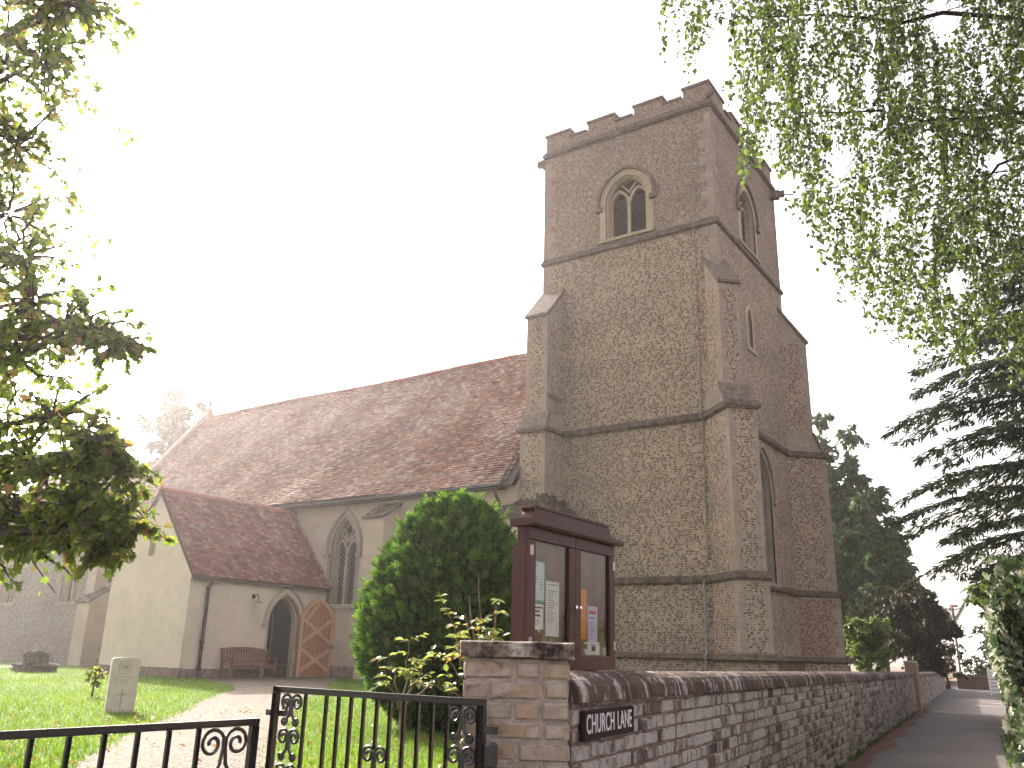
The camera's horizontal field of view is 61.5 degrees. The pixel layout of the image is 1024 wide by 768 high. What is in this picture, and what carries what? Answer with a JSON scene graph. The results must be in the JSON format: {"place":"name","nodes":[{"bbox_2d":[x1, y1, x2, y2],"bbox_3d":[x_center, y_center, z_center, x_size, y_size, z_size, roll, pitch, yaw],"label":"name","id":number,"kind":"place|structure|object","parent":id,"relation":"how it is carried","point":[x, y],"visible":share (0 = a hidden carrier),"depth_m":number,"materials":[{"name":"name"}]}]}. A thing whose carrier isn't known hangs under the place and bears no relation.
{"place":"outdoors","nodes":[
{"label":"outdoors","id":0,"kind":"place"},
{"bbox_2d":[0,718,259,767],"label":"iron gate","id":1,"kind":"structure","parent":0,"point":[250,739],"depth_m":3.86,"materials":[{"name":"black metal"}]},
{"bbox_2d":[72,678,339,767],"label":"gravel path","id":2,"kind":"structure","parent":0,"point":[254,695],"depth_m":8.66,"materials":[{"name":"beige gravel"}]},
{"bbox_2d":[2,707,457,767],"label":"fallen leaves","id":3,"kind":"object","parent":2,"relation":"on","point":[213,745],"visible":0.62,"depth_m":8.05,"materials":[{"name":"brown plant"}]},
{"bbox_2d":[0,660,951,767],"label":"lawn","id":4,"kind":"structure","parent":0,"point":[5,664],"depth_m":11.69,"materials":[{"name":"plant"}]},
{"bbox_2d":[10,650,60,672],"bbox_3d":[-13.736,8.075,24.820,0.996,0.754,0.998,-10,-21,32],"label":"stone stump","id":5,"kind":"object","parent":4,"relation":"on","point":[35,661],"visible":0.79,"depth_m":24.61,"materials":[{"name":"grey stone"}]},
{"bbox_2d":[0,0,178,596],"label":"overhanging tree","id":6,"kind":"object","parent":4,"relation":"on","point":[102,528],"visible":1,"depth_m":6.63,"materials":[{"name":"green plant"}]},
{"bbox_2d":[81,663,109,697],"bbox_3d":[-6.772,4.799,13.961,0.524,0.546,0.285,-10,-21,32],"label":"shrub","id":7,"kind":"object","parent":4,"relation":"on","point":[96,683],"visible":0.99,"depth_m":13.95,"materials":[{"name":"green plant"}]},
{"bbox_2d":[104,657,140,712],"bbox_3d":[-5.103,3.948,11.284,0.352,0.701,0.083,12,-20,-30],"label":"headstone","id":8,"kind":"object","parent":4,"relation":"on","point":[122,684],"visible":0.98,"depth_m":11.25,"materials":[{"name":"stone"}]},
{"bbox_2d":[219,647,277,678],"bbox_3d":[-7.529,7.989,24.593,0.585,0.905,1.640,-10,-21,32],"label":"park bench","id":9,"kind":"object","parent":4,"relation":"on","point":[231,660],"visible":0.96,"depth_m":24.69,"materials":[{"name":"brown wood"}]},
{"bbox_2d":[369,633,443,767],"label":"rose bush","id":10,"kind":"object","parent":4,"relation":"on","point":[409,675],"visible":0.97,"depth_m":6.42,"materials":[{"name":"green plant"}]},
{"bbox_2d":[0,78,857,679],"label":"parish church","id":11,"kind":"structure","parent":4,"relation":"on","point":[646,398],"depth_m":26.17,"materials":[{"name":"stone"}]},
{"bbox_2d":[0,560,20,605],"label":"window","id":12,"kind":"structure","parent":11,"relation":"in","point":[4,596],"depth_m":40.72,"materials":[{"name":"grey stone"}]},
{"bbox_2d":[54,554,82,604],"bbox_3d":[-19.278,8.576,37.927,1.870,2.242,0.520,-10,-21,32],"label":"window","id":13,"kind":"structure","parent":11,"relation":"in","point":[74,589],"depth_m":37.97,"materials":[{"name":"grey stone"}]},
{"bbox_2d":[263,610,273,676],"bbox_3d":[-7.627,7.877,26.630,0.050,2.290,1.000,13,-21,-33],"label":"inner door","id":14,"kind":"structure","parent":11,"relation":"in","point":[271,620],"depth_m":26.31,"materials":[{"name":"brown wood"}]},
{"bbox_2d":[294,598,334,676],"bbox_3d":[-6.127,7.931,26.964,1.160,2.380,0.090,13,-21,-33],"label":"door","id":15,"kind":"structure","parent":11,"relation":"in","point":[317,621],"depth_m":26.92,"materials":[{"name":"brown wood"}]},
{"bbox_2d":[323,508,362,608],"bbox_3d":[-5.382,5.671,28.055,1.660,3.218,0.520,-10,-21,32],"label":"window","id":16,"kind":"structure","parent":11,"relation":"in","point":[346,553],"depth_m":28.14,"materials":[{"name":"grey stone"}]},
{"bbox_2d":[595,165,656,244],"bbox_3d":[3.673,-5.666,27.107,2.080,2.522,0.580,-10,-21,32],"label":"window","id":17,"kind":"structure","parent":11,"relation":"in","point":[629,210],"depth_m":27.21,"materials":[{"name":"stone"}]},
{"bbox_2d":[735,181,760,263],"bbox_3d":[7.410,-5.337,27.855,0.580,2.522,2.080,-10,-21,32],"label":"window","id":18,"kind":"structure","parent":11,"relation":"in","point":[745,222],"depth_m":28.21,"materials":[{"name":"stone"}]},
{"bbox_2d":[745,302,756,356],"bbox_3d":[7.113,-1.702,26.267,0.400,1.662,0.760,-10,-21,32],"label":"window","id":19,"kind":"structure","parent":11,"relation":"in","point":[752,350],"depth_m":26.17,"materials":[{"name":"stone"}]},
{"bbox_2d":[759,443,781,587],"bbox_3d":[7.140,3.718,24.770,0.440,4.129,2.080,-10,-21,32],"label":"window","id":20,"kind":"structure","parent":11,"relation":"in","point":[766,497],"depth_m":25.33,"materials":[{"name":"grey stone"}]},
{"bbox_2d":[347,487,517,733],"bbox_3d":[-0.737,2.670,10.274,2.403,2.906,2.478,-10,-21,32],"label":"conifer bush","id":21,"kind":"object","parent":4,"relation":"on","point":[453,544],"visible":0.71,"depth_m":9.54,"materials":[{"name":"green plant"}]},
{"bbox_2d":[425,573,509,697],"bbox_3d":[-0.320,2.057,6.052,0.586,1.401,0.704,5,-18,-11],"label":"rose bush","id":22,"kind":"object","parent":4,"relation":"on","point":[480,637],"visible":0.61,"depth_m":6.08,"materials":[{"name":"green plant"}]},
{"bbox_2d":[460,640,574,767],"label":"gate pier","id":23,"kind":"structure","parent":4,"relation":"on","point":[527,696],"depth_m":3.70,"materials":[{"name":"brick"}]},
{"bbox_2d":[265,686,497,767],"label":"iron gate","id":24,"kind":"structure","parent":23,"relation":"attached to","point":[484,754],"depth_m":3.88,"materials":[{"name":"black metal"}]},
{"bbox_2d":[835,546,864,670],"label":"dark tree","id":25,"kind":"object","parent":4,"relation":"on","point":[844,608],"visible":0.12,"depth_m":46.75,"materials":[{"name":"green plant"}]},
{"bbox_2d":[844,585,914,671],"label":"copper tree","id":26,"kind":"object","parent":4,"relation":"on","point":[867,610],"visible":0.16,"depth_m":42.10,"materials":[{"name":"grey plant"}]},
{"bbox_2d":[916,584,972,653],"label":"dark tree","id":27,"kind":"object","parent":4,"relation":"on","point":[960,645],"visible":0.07,"depth_m":65.62,"materials":[{"name":"grey plant"}]},
{"bbox_2d":[0,0,1023,665],"label":"sky","id":28,"kind":"structure","parent":0,"point":[313,197],"materials":[{"name":"white"}]},
{"bbox_2d":[851,664,957,685],"bbox_3d":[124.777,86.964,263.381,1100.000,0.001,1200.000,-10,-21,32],"label":"ground","id":29,"kind":"structure","parent":0,"point":[897,668],"depth_m":159.32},
{"bbox_2d":[92,429,136,451],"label":"pale birch","id":30,"kind":"object","parent":29,"relation":"on","point":[122,434],"visible":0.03,"depth_m":62.16,"materials":[{"name":"grey plant"}]},
{"bbox_2d":[134,384,208,460],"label":"pale birch","id":31,"kind":"object","parent":29,"relation":"on","point":[171,426],"visible":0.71,"depth_m":55.58,"materials":[{"name":"grey plant"}]},
{"bbox_2d":[510,505,623,670],"bbox_3d":[0.315,1.843,5.055,0.230,2.119,1.130,-10,-21,32],"label":"notice board","id":32,"kind":"object","parent":29,"relation":"on","point":[574,553],"visible":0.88,"depth_m":5.16,"materials":[{"name":"red paint"}]},
{"bbox_2d":[535,603,542,628],"bbox_3d":[0.140,1.316,4.878,0.003,0.140,0.142,-10,-21,32],"label":"notice","id":33,"kind":"object","parent":32,"relation":"attached to","point":[538,616],"visible":0.64,"depth_m":4.90,"materials":[{"name":"white paper"}]},
{"bbox_2d":[535,561,544,602],"bbox_3d":[0.148,1.131,4.940,0.003,0.230,0.151,-10,-21,32],"label":"notice","id":34,"kind":"object","parent":32,"relation":"attached to","point":[540,582],"visible":0.52,"depth_m":4.96,"materials":[{"name":"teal paper"}]},
{"bbox_2d":[524,526,577,669],"bbox_3d":[0.240,1.245,4.978,0.057,0.774,0.515,-10,-21,32],"label":"door","id":35,"kind":"structure","parent":32,"relation":"in","point":[533,534],"depth_m":5.01,"materials":[{"name":"red paint"}]},
{"bbox_2d":[545,581,558,636],"bbox_3d":[0.236,1.313,5.028,0.003,0.310,0.150,-10,-21,32],"label":"notice","id":36,"kind":"object","parent":32,"relation":"attached to","point":[552,612],"visible":1,"depth_m":5.03,"materials":[{"name":"white paper"}]},
{"bbox_2d":[581,589,586,638],"bbox_3d":[0.426,1.414,5.294,0.003,0.296,0.134,-10,-21,32],"label":"notice","id":37,"kind":"object","parent":32,"relation":"attached to","point":[583,618],"visible":0.46,"depth_m":5.32,"materials":[{"name":"orange paper"}]},
{"bbox_2d":[588,606,596,641],"bbox_3d":[0.505,1.504,5.392,0.003,0.215,0.125,-10,-21,32],"label":"notice","id":38,"kind":"object","parent":32,"relation":"attached to","point":[592,624],"visible":1,"depth_m":5.39,"materials":[{"name":"purple paper"}]},
{"bbox_2d":[587,642,598,654],"bbox_3d":[0.507,1.647,5.356,0.003,0.079,0.155,-10,-21,32],"label":"notice","id":39,"kind":"object","parent":32,"relation":"attached to","point":[592,648],"visible":1,"depth_m":5.35,"materials":[{"name":"white paper"}]},
{"bbox_2d":[575,537,615,669],"bbox_3d":[0.528,1.380,5.388,0.057,0.774,0.515,-10,-21,32],"label":"door","id":40,"kind":"structure","parent":32,"relation":"in","point":[607,662],"depth_m":5.41,"materials":[{"name":"red paint"}]},
{"bbox_2d":[567,671,916,767],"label":"lane wall","id":41,"kind":"structure","parent":29,"relation":"on","point":[756,719],"depth_m":6.62,"materials":[{"name":"brick"}]},
{"bbox_2d":[580,705,633,741],"bbox_3d":[0.484,1.690,4.306,0.024,0.134,0.680,-7,-19,26],"label":"street sign","id":42,"kind":"object","parent":41,"relation":"attached to","point":[604,722],"visible":1,"depth_m":4.25,"materials":[{"name":"metal"}]},
{"bbox_2d":[657,0,1023,392],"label":"weeping birch","id":43,"kind":"object","parent":29,"relation":"on","point":[943,124],"visible":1,"depth_m":6.29,"materials":[{"name":"green plant"}]},
{"bbox_2d":[812,411,883,572],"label":"dark tree","id":44,"kind":"object","parent":29,"relation":"on","point":[847,470],"visible":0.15,"depth_m":49.58,"materials":[{"name":"green plant"}]},
{"bbox_2d":[843,616,895,671],"bbox_3d":[13.585,10.365,32.784,1.990,2.974,2.029,-10,-21,32],"label":"green bush","id":45,"kind":"object","parent":29,"relation":"on","point":[867,650],"visible":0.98,"depth_m":32.73,"materials":[{"name":"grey plant"}]},
{"bbox_2d":[832,484,922,671],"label":"dark tree","id":46,"kind":"object","parent":29,"relation":"on","point":[869,565],"visible":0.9,"depth_m":45.57,"materials":[{"name":"green plant"}]},
{"bbox_2d":[875,575,964,677],"bbox_3d":[17.741,10.953,37.746,3.838,5.018,3.639,-10,-21,32],"label":"copper tree","id":47,"kind":"object","parent":29,"relation":"on","point":[921,628],"visible":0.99,"depth_m":37.16,"materials":[{"name":"brown plant"}]},
{"bbox_2d":[919,671,945,705],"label":"lane wall","id":48,"kind":"structure","parent":29,"relation":"on","point":[932,686],"depth_m":31.78,"materials":[{"name":"stone"}]},
{"bbox_2d":[877,233,1023,594],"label":"cedar","id":49,"kind":"object","parent":29,"relation":"on","point":[1006,431],"visible":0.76,"depth_m":27.50,"materials":[{"name":"green plant"}]},
{"bbox_2d":[961,575,1004,622],"bbox_3d":[15.536,8.046,27.019,1.633,4.053,1.972,8,-18,-20],"label":"bright bush","id":50,"kind":"object","parent":29,"relation":"on","point":[978,594],"visible":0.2,"depth_m":27.68,"materials":[{"name":"green plant"}]},
{"bbox_2d":[970,608,999,690],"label":"lane tree","id":51,"kind":"object","parent":29,"relation":"on","point":[981,625],"visible":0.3,"depth_m":43.84,"materials":[{"name":"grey plant"}]},
{"bbox_2d":[987,667,999,694],"bbox_3d":[21.928,13.205,38.225,1.400,1.200,0.080,-7,-19,26],"label":"board fence","id":52,"kind":"object","parent":29,"relation":"on","point":[991,683],"visible":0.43,"depth_m":38.43,"materials":[{"name":"grey wood"}]},
{"bbox_2d":[981,552,1023,767],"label":"ivy hedge","id":53,"kind":"object","parent":29,"relation":"on","point":[1003,641],"visible":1,"depth_m":5.87,"materials":[{"name":"ivy leaves"},{"name":"twig"}]},
{"bbox_2d":[998,566,1023,603],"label":"bright bush","id":54,"kind":"object","parent":29,"relation":"on","point":[1013,589],"visible":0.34,"depth_m":26.37,"materials":[{"name":"green plant"}]},
{"bbox_2d":[862,686,1011,767],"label":"lane","id":55,"kind":"structure","parent":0,"point":[954,728],"depth_m":15.51,"materials":[{"name":"grey asphalt"}]},
{"bbox_2d":[843,708,932,767],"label":"leaf litter","id":56,"kind":"object","parent":55,"relation":"on","point":[884,744],"visible":0.72,"depth_m":13.80,"materials":[{"name":"brown plant"}]},
{"bbox_2d":[903,661,921,709],"bbox_3d":[11.420,8.607,24.526,0.360,1.380,0.240,-7,-19,26],"label":"gatepost","id":57,"kind":"object","parent":55,"relation":"on","point":[910,666],"visible":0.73,"depth_m":24.49,"materials":[{"name":"brick"}]},
{"bbox_2d":[917,664,922,709],"bbox_3d":[11.671,8.797,24.979,0.360,1.300,0.240,-7,-19,26],"label":"gatepost","id":58,"kind":"object","parent":55,"relation":"on","point":[919,686],"visible":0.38,"depth_m":24.86,"materials":[{"name":"stone"}]},
{"bbox_2d":[836,711,1022,767],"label":"weeds","id":59,"kind":"object","parent":55,"relation":"on","point":[1010,737],"visible":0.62,"depth_m":13.85,"materials":[{"name":"green plant"}]},
{"bbox_2d":[933,650,972,688],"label":"hedge shrub","id":60,"kind":"object","parent":55,"relation":"on","point":[953,669],"visible":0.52,"depth_m":46.71,"materials":[{"name":"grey plant"}]},
{"bbox_2d":[957,654,993,675],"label":"hedge shrub","id":61,"kind":"object","parent":55,"relation":"on","point":[982,671],"visible":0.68,"depth_m":51.80,"materials":[{"name":"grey plant"}]},
{"bbox_2d":[957,676,995,689],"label":"garden wall","id":62,"kind":"structure","parent":55,"relation":"on","point":[977,682],"depth_m":46.76,"materials":[{"name":"brick"}]},
{"bbox_2d":[972,703,1005,706],"bbox_3d":[16.012,10.677,28.642,1.029,0.001,3.092,-10,-21,32],"label":"lane patch","id":63,"kind":"object","parent":55,"relation":"on","point":[991,704],"visible":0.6,"depth_m":28.45,"materials":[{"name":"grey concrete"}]},
{"bbox_2d":[950,605,961,672],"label":"lamp column","id":64,"kind":"structure","parent":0,"point":[956,640],"depth_m":54.69,"materials":[{"name":"grey metal"}]},
{"bbox_2d":[954,593,988,674],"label":"white house","id":65,"kind":"structure","parent":0,"point":[967,617],"depth_m":73.29,"materials":[{"name":"white paint"}]}
]}

